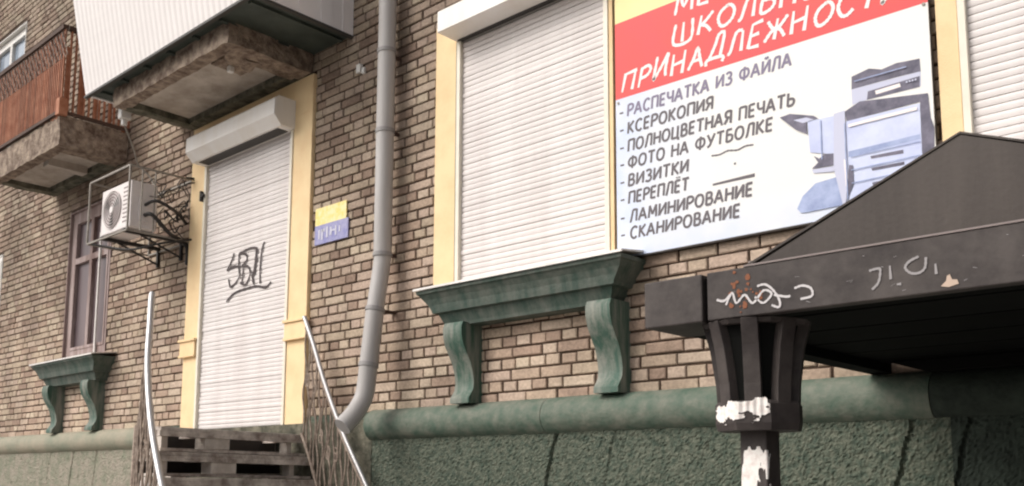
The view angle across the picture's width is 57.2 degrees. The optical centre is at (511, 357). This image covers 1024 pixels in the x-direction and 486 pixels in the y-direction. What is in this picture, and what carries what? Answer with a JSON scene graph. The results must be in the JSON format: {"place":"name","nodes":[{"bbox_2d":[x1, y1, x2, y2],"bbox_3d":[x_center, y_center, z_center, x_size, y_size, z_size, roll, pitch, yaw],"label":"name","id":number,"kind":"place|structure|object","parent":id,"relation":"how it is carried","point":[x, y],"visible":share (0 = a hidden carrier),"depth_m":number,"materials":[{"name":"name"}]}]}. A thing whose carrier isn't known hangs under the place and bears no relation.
{"place":"outdoors","nodes":[
{"label":"outdoors","id":0,"kind":"place"},
{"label":"pavement","id":1,"kind":"structure","parent":0,"visible":0},
{"bbox_2d":[130,291,165,485],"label":"stair railing","id":2,"kind":"object","parent":1,"relation":"on","point":[146,419],"visible":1,"depth_m":6.21,"materials":[{"name":"metal"}]},
{"bbox_2d":[165,443,275,478],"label":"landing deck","id":3,"kind":"structure","parent":1,"relation":"on","point":[262,478],"depth_m":7.88,"materials":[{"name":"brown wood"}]},
{"bbox_2d":[300,316,368,485],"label":"stair railing","id":4,"kind":"object","parent":1,"relation":"on","point":[356,466],"visible":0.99,"depth_m":7.37,"materials":[{"name":"metal"}]},
{"bbox_2d":[645,131,1023,485],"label":"entrance canopy","id":5,"kind":"object","parent":1,"relation":"on","point":[917,263],"visible":0.89,"depth_m":2.91,"materials":[{"name":"black metal"}]},
{"bbox_2d":[716,397,769,424],"bbox_3d":[0.720,0.170,2.972,0.194,0.084,0.042,-6,-10,42],"label":"paper notice","id":6,"kind":"object","parent":5,"relation":"attached to","point":[755,406],"visible":1,"depth_m":2.95,"materials":[{"name":"white paper"}]},
{"bbox_2d":[741,446,770,485],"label":"paper notice","id":7,"kind":"object","parent":5,"relation":"attached to","point":[753,460],"visible":1,"depth_m":3.00,"materials":[{"name":"white paper"}]},
{"bbox_3d":[-2.068,1.160,6.939,0.424,0.190,1.380,-6,-10,42],"label":"wooden pallet","id":8,"kind":"object","parent":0,"visible":0},
{"bbox_2d":[140,477,318,485],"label":"wooden pallet","id":9,"kind":"object","parent":8,"relation":"on","point":[173,481],"visible":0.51,"depth_m":6.84,"materials":[{"name":"brown wood"}]},
{"bbox_2d":[138,451,310,478],"bbox_3d":[-2.188,0.826,7.162,0.424,0.190,1.280,-6,-10,42],"label":"wooden pallet","id":10,"kind":"object","parent":9,"relation":"on","point":[184,464],"visible":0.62,"depth_m":7.06,"materials":[{"name":"brown wood"}]},
{"bbox_2d":[139,426,305,456],"bbox_3d":[-2.243,0.659,7.279,0.424,0.190,1.245,-6,-10,42],"label":"wooden pallet","id":11,"kind":"object","parent":10,"relation":"on","point":[180,439],"visible":0.77,"depth_m":7.16,"materials":[{"name":"brown wood"}]},
{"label":"ground","id":12,"kind":"structure","parent":0,"visible":0},
{"bbox_2d":[0,0,1023,485],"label":"apartment building","id":13,"kind":"structure","parent":12,"relation":"on","point":[520,344],"depth_m":7.17,"materials":[{"name":"brown brick"}]},
{"bbox_2d":[0,255,3,300],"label":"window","id":14,"kind":"structure","parent":13,"relation":"in","point":[2,256],"depth_m":12.89,"materials":[{"name":"white glass"}]},
{"bbox_2d":[0,21,27,71],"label":"window","id":15,"kind":"structure","parent":13,"relation":"in","point":[13,47],"depth_m":13.59,"materials":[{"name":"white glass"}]},
{"bbox_2d":[62,200,112,357],"bbox_3d":[-4.922,-0.897,11.003,1.152,1.822,0.106,-6,-10,42],"label":"window","id":16,"kind":"structure","parent":13,"relation":"in","point":[85,330],"depth_m":11.09,"materials":[{"name":"brown wood"}]},
{"bbox_2d":[118,109,154,184],"bbox_3d":[-3.711,-2.066,9.257,0.168,0.715,0.388,-6,-10,42],"label":"junction box","id":17,"kind":"object","parent":13,"relation":"attached to","point":[124,117],"visible":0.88,"depth_m":9.15,"materials":[{"name":"grey plastic"}]},
{"bbox_2d":[86,164,194,267],"bbox_3d":[-3.696,-1.360,9.419,1.017,0.871,0.677,-6,-10,42],"label":"air conditioner","id":18,"kind":"object","parent":13,"relation":"attached to","point":[129,208],"visible":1,"depth_m":9.22,"materials":[{"name":"grey"}]},
{"bbox_2d":[314,200,348,245],"bbox_3d":[-1.494,-1.118,7.790,0.450,0.315,0.014,-6,-10,42],"label":"address plate","id":19,"kind":"object","parent":13,"relation":"attached to","point":[331,222],"visible":1,"depth_m":7.78,"materials":[{"name":"multicoloured"}]},
{"bbox_2d":[335,0,401,433],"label":"downpipe","id":20,"kind":"object","parent":13,"relation":"attached to","point":[349,418],"visible":1,"depth_m":7.09,"materials":[{"name":"grey metal"}]},
{"bbox_2d":[615,0,937,256],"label":"shop banner","id":21,"kind":"object","parent":13,"relation":"attached to","point":[737,119],"visible":0.99,"depth_m":5.14,"materials":[{"name":"multicoloured"}]}
]}

